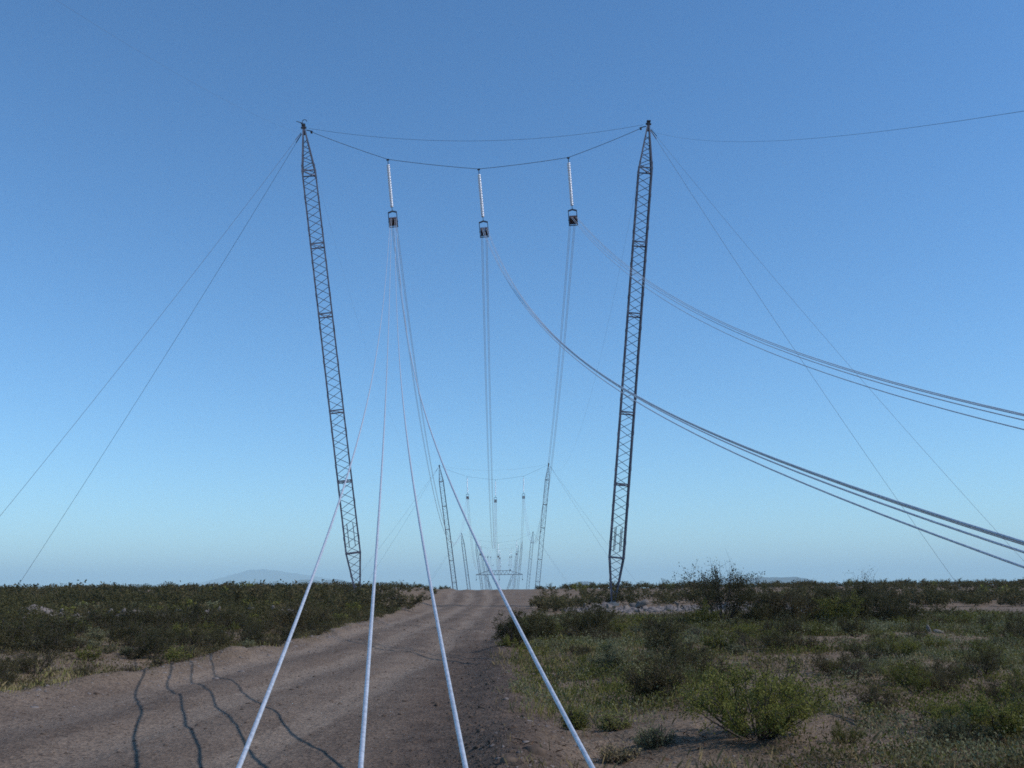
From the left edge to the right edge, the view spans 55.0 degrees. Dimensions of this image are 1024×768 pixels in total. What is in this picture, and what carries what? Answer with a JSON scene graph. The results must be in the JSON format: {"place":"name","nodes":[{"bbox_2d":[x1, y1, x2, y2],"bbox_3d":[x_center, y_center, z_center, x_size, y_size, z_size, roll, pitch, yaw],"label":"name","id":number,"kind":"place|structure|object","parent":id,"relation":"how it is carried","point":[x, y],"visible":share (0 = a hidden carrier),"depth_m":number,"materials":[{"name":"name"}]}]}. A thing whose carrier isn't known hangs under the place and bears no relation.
{"place":"outdoors","nodes":[
{"label":"outdoors","id":0,"kind":"place"},
{"bbox_2d":[195,569,362,585],"bbox_3d":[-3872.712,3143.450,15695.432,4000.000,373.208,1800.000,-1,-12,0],"label":"mountain","id":1,"kind":"structure","parent":0,"point":[268,576],"depth_m":15330.47,"materials":[{"name":"stone"}]},
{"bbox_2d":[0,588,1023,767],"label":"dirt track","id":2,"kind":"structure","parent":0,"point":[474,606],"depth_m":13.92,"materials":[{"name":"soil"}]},
{"bbox_2d":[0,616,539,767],"bbox_3d":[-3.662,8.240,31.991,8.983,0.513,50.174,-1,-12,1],"label":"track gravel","id":3,"kind":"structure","parent":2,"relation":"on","point":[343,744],"depth_m":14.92,"materials":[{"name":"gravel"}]},
{"bbox_2d":[312,635,660,767],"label":"berm gravel","id":4,"kind":"structure","parent":2,"relation":"on","point":[536,750],"depth_m":10.58,"materials":[{"name":"gravel"}]},
{"bbox_2d":[0,585,1023,767],"bbox_3d":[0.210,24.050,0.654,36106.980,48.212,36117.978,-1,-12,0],"label":"ground","id":5,"kind":"structure","parent":0,"point":[711,740],"depth_m":11.35,"materials":[{"name":"soil"}]},
{"bbox_2d":[0,614,24,651],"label":"creosote bush","id":6,"kind":"object","parent":5,"relation":"on","point":[9,644],"visible":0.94,"depth_m":22.37,"materials":[{"name":"green plant"}]},
{"bbox_2d":[0,651,24,678],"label":"creosote bush","id":7,"kind":"object","parent":5,"relation":"on","point":[2,666],"visible":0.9,"depth_m":16.96,"materials":[{"name":"green plant"}]},
{"bbox_2d":[9,646,63,673],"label":"creosote bush","id":8,"kind":"object","parent":5,"relation":"on","point":[34,664],"visible":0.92,"depth_m":17.91,"materials":[{"name":"green plant"}]},
{"bbox_2d":[7,617,73,650],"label":"creosote bush","id":9,"kind":"object","parent":5,"relation":"on","point":[25,639],"visible":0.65,"depth_m":22.84,"materials":[{"name":"green plant"}]},
{"bbox_2d":[23,617,72,654],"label":"creosote bush","id":10,"kind":"object","parent":5,"relation":"on","point":[45,643],"visible":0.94,"depth_m":21.33,"materials":[{"name":"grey plant"}]},
{"bbox_2d":[37,602,94,638],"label":"creosote bush","id":11,"kind":"object","parent":5,"relation":"on","point":[79,629],"visible":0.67,"depth_m":27.10,"materials":[{"name":"green plant"}]},
{"bbox_2d":[74,643,103,661],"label":"olive bush","id":12,"kind":"object","parent":5,"relation":"on","point":[90,654],"visible":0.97,"depth_m":20.74,"materials":[{"name":"green plant"}]},
{"bbox_2d":[82,600,118,628],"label":"creosote bush","id":13,"kind":"object","parent":5,"relation":"on","point":[93,617],"visible":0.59,"depth_m":34.78,"materials":[{"name":"green plant"}]},
{"bbox_2d":[100,609,146,645],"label":"creosote bush","id":14,"kind":"object","parent":5,"relation":"on","point":[137,630],"visible":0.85,"depth_m":25.47,"materials":[{"name":"green plant"}]},
{"bbox_2d":[123,596,166,625],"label":"creosote bush","id":15,"kind":"object","parent":5,"relation":"on","point":[132,612],"visible":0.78,"depth_m":35.15,"materials":[{"name":"green plant"}]},
{"bbox_2d":[123,622,175,652],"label":"creosote bush","id":16,"kind":"object","parent":5,"relation":"on","point":[150,637],"visible":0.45,"depth_m":23.38,"materials":[{"name":"green plant"}]},
{"bbox_2d":[131,624,177,658],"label":"creosote bush","id":17,"kind":"object","parent":5,"relation":"on","point":[148,645],"visible":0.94,"depth_m":22.22,"materials":[{"name":"green plant"}]},
{"bbox_2d":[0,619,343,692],"bbox_3d":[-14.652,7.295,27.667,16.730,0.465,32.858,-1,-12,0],"label":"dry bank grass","id":18,"kind":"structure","parent":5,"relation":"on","point":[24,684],"depth_m":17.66,"materials":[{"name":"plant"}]},
{"bbox_2d":[153,603,191,625],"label":"creosote bush","id":19,"kind":"object","parent":5,"relation":"on","point":[169,619],"visible":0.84,"depth_m":35.20,"materials":[{"name":"green plant"}]},
{"bbox_2d":[0,622,350,693],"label":"bank grass","id":20,"kind":"structure","parent":5,"relation":"on","point":[64,673],"depth_m":18.29,"materials":[{"name":"green plant"}]},
{"bbox_2d":[0,602,387,690],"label":"bank herbs","id":21,"kind":"object","parent":5,"relation":"on","point":[201,653],"visible":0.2,"depth_m":23.26,"materials":[{"name":"green plant"}]},
{"bbox_2d":[0,618,393,717],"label":"bank gravel","id":22,"kind":"structure","parent":5,"relation":"on","point":[169,676],"depth_m":20.21,"materials":[{"name":"gravel"}]},
{"bbox_2d":[178,617,216,649],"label":"creosote bush","id":23,"kind":"object","parent":5,"relation":"on","point":[194,641],"visible":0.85,"depth_m":25.91,"materials":[{"name":"green plant"}]},
{"bbox_2d":[180,596,219,625],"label":"creosote bush","id":24,"kind":"object","parent":5,"relation":"on","point":[194,612],"visible":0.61,"depth_m":36.86,"materials":[{"name":"green plant"}]},
{"bbox_2d":[263,588,335,628],"bbox_3d":[-7.965,8.601,37.461,2.654,1.716,2.855,-1,-12,0],"label":"bank bush","id":25,"kind":"object","parent":5,"relation":"on","point":[289,616],"visible":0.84,"depth_m":37.26,"materials":[{"name":"green plant"}]},
{"bbox_2d":[301,124,360,588],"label":"lattice mast","id":26,"kind":"object","parent":5,"relation":"on","point":[303,170],"visible":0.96,"depth_m":81.89,"materials":[{"name":"metal"}]},
{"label":"rope clamp","id":27,"kind":"object","parent":26,"relation":"attached to","visible":0},
{"bbox_2d":[310,129,638,168],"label":"cross rope","id":28,"kind":"object","parent":27,"relation":"hanging from","point":[471,168],"visible":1,"depth_m":85.71,"materials":[{"name":"grey metal"}]},
{"bbox_2d":[386,159,393,207],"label":"insulator string","id":29,"kind":"object","parent":28,"relation":"hanging from","point":[390,186],"visible":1,"depth_m":85.20,"materials":[{"name":"grey ceramic"}]},
{"bbox_2d":[388,210,397,227],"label":"stringing block","id":30,"kind":"object","parent":29,"relation":"hanging from","point":[394,219],"depth_m":84.44,"materials":[{"name":"grey metal"}]},
{"bbox_2d":[236,228,490,767],"bbox_3d":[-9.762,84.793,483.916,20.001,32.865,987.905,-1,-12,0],"label":"conductor cable","id":31,"kind":"object","parent":30,"relation":"hanging from","point":[254,727],"visible":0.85,"depth_m":8.77,"materials":[{"name":"metal"}]},
{"bbox_2d":[358,218,487,767],"bbox_3d":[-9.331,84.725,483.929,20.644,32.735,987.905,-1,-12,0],"label":"conductor cable","id":32,"kind":"object","parent":30,"relation":"hanging from","point":[363,728],"visible":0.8,"depth_m":8.77,"materials":[{"name":"metal"}]},
{"bbox_2d":[395,229,488,767],"bbox_3d":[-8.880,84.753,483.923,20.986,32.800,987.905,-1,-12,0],"label":"conductor cable","id":33,"kind":"object","parent":30,"relation":"hanging from","point":[457,728],"visible":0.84,"depth_m":8.71,"materials":[{"name":"metal"}]},
{"bbox_2d":[396,221,594,767],"bbox_3d":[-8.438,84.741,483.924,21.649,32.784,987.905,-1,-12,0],"label":"conductor cable","id":34,"kind":"object","parent":30,"relation":"hanging from","point":[567,720],"visible":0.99,"depth_m":8.51,"materials":[{"name":"metal"}]},
{"bbox_2d":[477,168,483,216],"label":"insulator string","id":35,"kind":"object","parent":28,"relation":"hanging from","point":[480,194],"visible":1,"depth_m":84.98,"materials":[{"name":"grey ceramic"}]},
{"bbox_2d":[479,220,488,237],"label":"stringing block","id":36,"kind":"object","parent":35,"relation":"hanging from","point":[485,231],"depth_m":84.15,"materials":[{"name":"grey metal"}]},
{"bbox_2d":[481,228,1023,569],"bbox_3d":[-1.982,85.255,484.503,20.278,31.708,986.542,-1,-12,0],"label":"conductor cable","id":37,"kind":"object","parent":36,"relation":"hanging from","point":[966,546],"visible":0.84,"depth_m":17.47,"materials":[{"name":"metal"}]},
{"bbox_2d":[483,230,1023,580],"bbox_3d":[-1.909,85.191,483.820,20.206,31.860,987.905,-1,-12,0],"label":"conductor cable","id":38,"kind":"object","parent":36,"relation":"hanging from","point":[965,532],"visible":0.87,"depth_m":16.72,"materials":[{"name":"metal"}]},
{"bbox_2d":[486,229,1023,567],"bbox_3d":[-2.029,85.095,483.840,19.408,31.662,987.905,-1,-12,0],"label":"conductor cable","id":39,"kind":"object","parent":36,"relation":"hanging from","point":[757,452],"visible":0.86,"depth_m":17.15,"materials":[{"name":"metal"}]},
{"bbox_2d":[487,228,1023,585],"bbox_3d":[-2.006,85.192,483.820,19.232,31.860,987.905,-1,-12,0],"label":"conductor cable","id":40,"kind":"object","parent":36,"relation":"hanging from","point":[958,521],"visible":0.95,"depth_m":16.00,"materials":[{"name":"metal"}]},
{"bbox_2d":[567,157,573,208],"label":"insulator string","id":41,"kind":"object","parent":28,"relation":"hanging from","point":[570,183],"visible":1,"depth_m":85.19,"materials":[{"name":"grey ceramic"}]},
{"bbox_2d":[568,209,577,225],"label":"stringing block","id":42,"kind":"object","parent":41,"relation":"hanging from","point":[570,220],"depth_m":84.45,"materials":[{"name":"grey metal"}]},
{"bbox_2d":[508,217,1023,581],"bbox_3d":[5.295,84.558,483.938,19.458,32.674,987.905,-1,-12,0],"label":"conductor cable","id":43,"kind":"object","parent":42,"relation":"hanging from","point":[779,356],"visible":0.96,"depth_m":35.85,"materials":[{"name":"metal"}]},
{"bbox_2d":[508,217,1023,584],"bbox_3d":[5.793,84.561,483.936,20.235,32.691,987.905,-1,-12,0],"label":"conductor cable","id":44,"kind":"object","parent":42,"relation":"hanging from","point":[780,350],"visible":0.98,"depth_m":37.58,"materials":[{"name":"metal"}]},
{"bbox_2d":[509,219,1023,579],"bbox_3d":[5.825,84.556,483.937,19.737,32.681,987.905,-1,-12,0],"label":"conductor cable","id":45,"kind":"object","parent":42,"relation":"hanging from","point":[784,349],"visible":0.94,"depth_m":36.35,"materials":[{"name":"metal"}]},
{"bbox_2d":[510,221,1023,583],"bbox_3d":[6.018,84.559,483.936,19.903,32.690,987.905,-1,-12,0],"label":"conductor cable","id":46,"kind":"object","parent":42,"relation":"hanging from","point":[778,345],"visible":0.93,"depth_m":37.64,"materials":[{"name":"metal"}]},
{"bbox_2d":[439,465,457,589],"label":"lattice mast","id":47,"kind":"object","parent":5,"relation":"on","point":[448,531],"visible":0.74,"depth_m":267.31,"materials":[{"name":"metal"}]},
{"bbox_2d":[0,578,1023,627],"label":"scrub","id":48,"kind":"object","parent":5,"relation":"on","point":[260,597],"visible":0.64,"depth_m":69.56,"materials":[{"name":"green plant"}]},
{"bbox_2d":[491,608,538,647],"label":"roadside bush","id":49,"kind":"object","parent":5,"relation":"on","point":[512,628],"visible":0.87,"depth_m":25.33,"materials":[{"name":"green plant"}]},
{"bbox_2d":[522,608,561,638],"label":"roadside bush","id":50,"kind":"object","parent":5,"relation":"on","point":[544,626],"visible":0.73,"depth_m":28.68,"materials":[{"name":"green plant"}]},
{"bbox_2d":[554,707,591,730],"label":"grass tuft","id":51,"kind":"object","parent":5,"relation":"on","point":[575,718],"visible":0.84,"depth_m":11.10,"materials":[{"name":"green plant"}]},
{"bbox_2d":[557,596,627,632],"bbox_3d":[2.258,6.985,29.535,1.970,1.306,2.151,-9,-14,35],"label":"roadside bush","id":52,"kind":"object","parent":5,"relation":"on","point":[587,618],"visible":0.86,"depth_m":29.27,"materials":[{"name":"green plant"}]},
{"bbox_2d":[587,637,630,669],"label":"verge bush","id":53,"kind":"object","parent":5,"relation":"on","point":[614,655],"visible":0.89,"depth_m":17.60,"materials":[{"name":"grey plant"}]},
{"bbox_2d":[591,707,635,731],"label":"grass tuft","id":54,"kind":"object","parent":5,"relation":"on","point":[610,721],"visible":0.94,"depth_m":10.71,"materials":[{"name":"green plant"}]},
{"bbox_2d":[597,734,643,763],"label":"grass tuft","id":55,"kind":"object","parent":5,"relation":"on","point":[611,755],"visible":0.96,"depth_m":9.04,"materials":[{"name":"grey plant"}]},
{"bbox_2d":[607,120,652,605],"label":"lattice mast","id":56,"kind":"object","parent":5,"relation":"on","point":[621,411],"visible":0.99,"depth_m":81.75,"materials":[{"name":"metal"}]},
{"bbox_2d":[629,719,681,749],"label":"grass tuft","id":57,"kind":"object","parent":5,"relation":"on","point":[651,738],"visible":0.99,"depth_m":9.54,"materials":[{"name":"plant"}]},
{"bbox_2d":[620,652,691,699],"bbox_3d":[1.886,3.909,13.118,0.805,0.687,1.003,8,-15,-37],"label":"foreground bush","id":58,"kind":"object","parent":5,"relation":"on","point":[648,684],"visible":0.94,"depth_m":12.97,"materials":[{"name":"green plant"}]},
{"bbox_2d":[636,610,686,650],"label":"creosote bush","id":59,"kind":"object","parent":5,"relation":"on","point":[656,636],"visible":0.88,"depth_m":20.90,"materials":[{"name":"green plant"}]},
{"bbox_2d":[640,606,686,635],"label":"creosote bush","id":60,"kind":"object","parent":5,"relation":"on","point":[660,626],"visible":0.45,"depth_m":26.74,"materials":[{"name":"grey plant"}]},
{"bbox_2d":[650,630,703,670],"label":"creosote bush","id":61,"kind":"object","parent":5,"relation":"on","point":[674,650],"visible":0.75,"depth_m":16.09,"materials":[{"name":"green plant"}]},
{"bbox_2d":[561,601,801,612],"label":"rubble","id":62,"kind":"object","parent":5,"relation":"on","point":[646,608],"visible":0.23,"depth_m":67.31,"materials":[{"name":"grey stone"}]},
{"bbox_2d":[667,636,707,663],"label":"creosote bush","id":63,"kind":"object","parent":5,"relation":"on","point":[697,651],"visible":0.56,"depth_m":17.93,"materials":[{"name":"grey plant"}]},
{"bbox_2d":[684,597,725,625],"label":"thicket bush","id":64,"kind":"object","parent":5,"relation":"on","point":[703,614],"visible":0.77,"depth_m":35.40,"materials":[{"name":"green plant"}]},
{"bbox_2d":[686,651,735,672],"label":"dome bush","id":65,"kind":"object","parent":5,"relation":"on","point":[704,659],"visible":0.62,"depth_m":16.13,"materials":[{"name":"green plant"}]},
{"bbox_2d":[668,551,764,622],"bbox_3d":[7.995,7.686,37.219,3.512,2.930,3.267,7,-14,-33],"label":"tall shrub","id":66,"kind":"object","parent":5,"relation":"on","point":[739,601],"visible":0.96,"depth_m":36.82,"materials":[{"name":"green plant"}]},
{"bbox_2d":[698,627,741,651],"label":"olive bush","id":67,"kind":"object","parent":5,"relation":"on","point":[709,640],"visible":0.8,"depth_m":21.28,"materials":[{"name":"green plant"}]},
{"bbox_2d":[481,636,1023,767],"bbox_3d":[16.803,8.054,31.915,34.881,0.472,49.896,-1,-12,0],"label":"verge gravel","id":68,"kind":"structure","parent":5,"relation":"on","point":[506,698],"depth_m":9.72,"materials":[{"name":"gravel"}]},
{"bbox_2d":[671,652,841,740],"bbox_3d":[2.404,3.037,9.530,1.658,0.884,1.722,-1,-12,0],"label":"foreground bush","id":69,"kind":"object","parent":5,"relation":"on","point":[777,719],"visible":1,"depth_m":9.49,"materials":[{"name":"green plant"}]},
{"bbox_2d":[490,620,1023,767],"bbox_3d":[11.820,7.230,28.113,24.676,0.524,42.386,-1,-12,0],"label":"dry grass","id":70,"kind":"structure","parent":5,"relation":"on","point":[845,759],"depth_m":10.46,"materials":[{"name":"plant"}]},
{"bbox_2d":[493,606,1023,767],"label":"herbs","id":71,"kind":"object","parent":5,"relation":"on","point":[968,764],"visible":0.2,"depth_m":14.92,"materials":[{"name":"green plant"}]},
{"bbox_2d":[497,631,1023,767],"bbox_3d":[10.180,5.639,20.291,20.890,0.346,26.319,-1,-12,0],"label":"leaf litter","id":72,"kind":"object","parent":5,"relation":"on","point":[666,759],"visible":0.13,"depth_m":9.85,"materials":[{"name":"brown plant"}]},
{"bbox_2d":[739,593,790,622],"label":"thicket bush","id":73,"kind":"object","parent":5,"relation":"on","point":[756,612],"visible":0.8,"depth_m":35.18,"materials":[{"name":"green plant"}]},
{"bbox_2d":[507,617,1023,767],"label":"green grass","id":74,"kind":"structure","parent":5,"relation":"on","point":[592,692],"depth_m":15.03,"materials":[{"name":"green plant"}]},
{"bbox_2d":[747,624,796,650],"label":"creosote bush","id":75,"kind":"object","parent":5,"relation":"on","point":[773,639],"visible":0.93,"depth_m":21.29,"materials":[{"name":"green plant"}]},
{"bbox_2d":[753,652,809,690],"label":"twiggy bush","id":76,"kind":"object","parent":5,"relation":"on","point":[789,667],"visible":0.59,"depth_m":12.76,"materials":[{"name":"green plant"}]},
{"bbox_2d":[751,579,834,622],"bbox_3d":[10.418,8.086,36.363,3.064,1.812,3.579,-5,-12,20],"label":"tall shrub","id":77,"kind":"object","parent":5,"relation":"on","point":[795,607],"visible":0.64,"depth_m":36.32,"materials":[{"name":"green plant"}]},
{"bbox_2d":[785,631,827,651],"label":"dome bush","id":78,"kind":"object","parent":5,"relation":"on","point":[799,641],"visible":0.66,"depth_m":21.75,"materials":[{"name":"green plant"}]},
{"bbox_2d":[798,585,847,618],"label":"thicket bush","id":79,"kind":"object","parent":5,"relation":"on","point":[821,593],"visible":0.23,"depth_m":37.02,"materials":[{"name":"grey plant"}]},
{"bbox_2d":[806,589,864,621],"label":"thicket bush","id":80,"kind":"object","parent":5,"relation":"on","point":[847,609],"visible":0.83,"depth_m":35.11,"materials":[{"name":"green plant"}]},
{"bbox_2d":[808,647,865,674],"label":"dome bush","id":81,"kind":"object","parent":5,"relation":"on","point":[821,664],"visible":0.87,"depth_m":15.88,"materials":[{"name":"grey plant"}]},
{"bbox_2d":[830,719,865,743],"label":"olive bush","id":82,"kind":"object","parent":5,"relation":"on","point":[836,723],"visible":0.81,"depth_m":9.05,"materials":[{"name":"green plant"}]},
{"bbox_2d":[833,605,872,636],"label":"creosote bush","id":83,"kind":"object","parent":5,"relation":"on","point":[849,631],"visible":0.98,"depth_m":27.74,"materials":[{"name":"green plant"}]},
{"bbox_2d":[832,568,890,611],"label":"tall shrub","id":84,"kind":"object","parent":5,"relation":"on","point":[877,593],"visible":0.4,"depth_m":47.19,"materials":[{"name":"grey plant"}]},
{"bbox_2d":[837,634,894,664],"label":"creosote bush","id":85,"kind":"object","parent":5,"relation":"on","point":[870,651],"visible":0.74,"depth_m":17.39,"materials":[{"name":"green plant"}]},
{"bbox_2d":[827,579,911,622],"bbox_3d":[12.772,8.025,36.014,3.050,1.730,2.883,-1,-12,0],"label":"tall shrub","id":86,"kind":"object","parent":5,"relation":"on","point":[884,610],"visible":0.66,"depth_m":35.64,"materials":[{"name":"green plant"}]},
{"bbox_2d":[849,652,889,675],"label":"saltbush","id":87,"kind":"object","parent":5,"relation":"on","point":[877,665],"visible":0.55,"depth_m":15.92,"materials":[{"name":"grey plant"}]},
{"bbox_2d":[850,685,900,708],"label":"dome bush","id":88,"kind":"object","parent":5,"relation":"on","point":[873,695],"visible":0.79,"depth_m":11.62,"materials":[{"name":"green plant"}]},
{"bbox_2d":[873,630,924,658],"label":"olive bush","id":89,"kind":"object","parent":5,"relation":"on","point":[903,649],"visible":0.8,"depth_m":19.09,"materials":[{"name":"green plant"}]},
{"bbox_2d":[872,656,925,683],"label":"olive bush","id":90,"kind":"object","parent":5,"relation":"on","point":[899,666],"visible":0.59,"depth_m":14.33,"materials":[{"name":"green plant"}]},
{"bbox_2d":[875,591,925,621],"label":"thicket bush","id":91,"kind":"object","parent":5,"relation":"on","point":[916,609],"visible":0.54,"depth_m":36.10,"materials":[{"name":"green plant"}]},
{"bbox_2d":[892,664,936,691],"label":"olive bush","id":92,"kind":"object","parent":5,"relation":"on","point":[917,682],"visible":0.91,"depth_m":13.30,"materials":[{"name":"green plant"}]},
{"bbox_2d":[902,615,933,641],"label":"creosote bush","id":93,"kind":"object","parent":5,"relation":"on","point":[912,628],"visible":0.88,"depth_m":24.93,"materials":[{"name":"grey plant"}]},
{"bbox_2d":[895,654,963,680],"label":"dome bush","id":94,"kind":"object","parent":5,"relation":"on","point":[935,665],"visible":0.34,"depth_m":14.51,"materials":[{"name":"green plant"}]},
{"bbox_2d":[917,671,962,692],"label":"dome bush","id":95,"kind":"object","parent":5,"relation":"on","point":[943,686],"visible":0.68,"depth_m":13.22,"materials":[{"name":"green plant"}]},
{"bbox_2d":[930,656,970,685],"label":"creosote bush","id":96,"kind":"object","parent":5,"relation":"on","point":[965,669],"visible":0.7,"depth_m":14.08,"materials":[{"name":"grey plant"}]},
{"bbox_2d":[919,710,993,746],"bbox_3d":[3.963,3.127,8.908,0.670,0.375,0.425,2,-12,-13],"label":"saltbush","id":97,"kind":"object","parent":5,"relation":"on","point":[959,729],"visible":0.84,"depth_m":8.85,"materials":[{"name":"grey plant"}]},
{"bbox_2d":[908,678,1023,738],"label":"foreground bush","id":98,"kind":"object","parent":5,"relation":"on","point":[985,713],"visible":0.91,"depth_m":9.32,"materials":[{"name":"green plant"}]},
{"bbox_2d":[954,630,1007,676],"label":"creosote bush","id":99,"kind":"object","parent":5,"relation":"on","point":[993,666],"visible":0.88,"depth_m":15.56,"materials":[{"name":"green plant"}]},
{"bbox_2d":[963,637,1007,653],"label":"olive bush","id":100,"kind":"object","parent":5,"relation":"on","point":[981,648],"visible":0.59,"depth_m":19.51,"materials":[{"name":"green plant"}]},
{"bbox_2d":[974,673,1023,702],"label":"dome bush","id":101,"kind":"object","parent":5,"relation":"on","point":[993,692],"visible":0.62,"depth_m":12.11,"materials":[{"name":"green plant"}]},
{"bbox_2d":[0,0,1023,589],"label":"sky","id":102,"kind":"structure","parent":0,"point":[121,174],"materials":[{"name":"blue"}]},
{"bbox_2d":[691,577,810,584],"bbox_3d":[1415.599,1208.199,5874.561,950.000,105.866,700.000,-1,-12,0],"label":"mesa","id":103,"kind":"structure","parent":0,"point":[782,579],"depth_m":5779.66,"materials":[{"name":"stone"}]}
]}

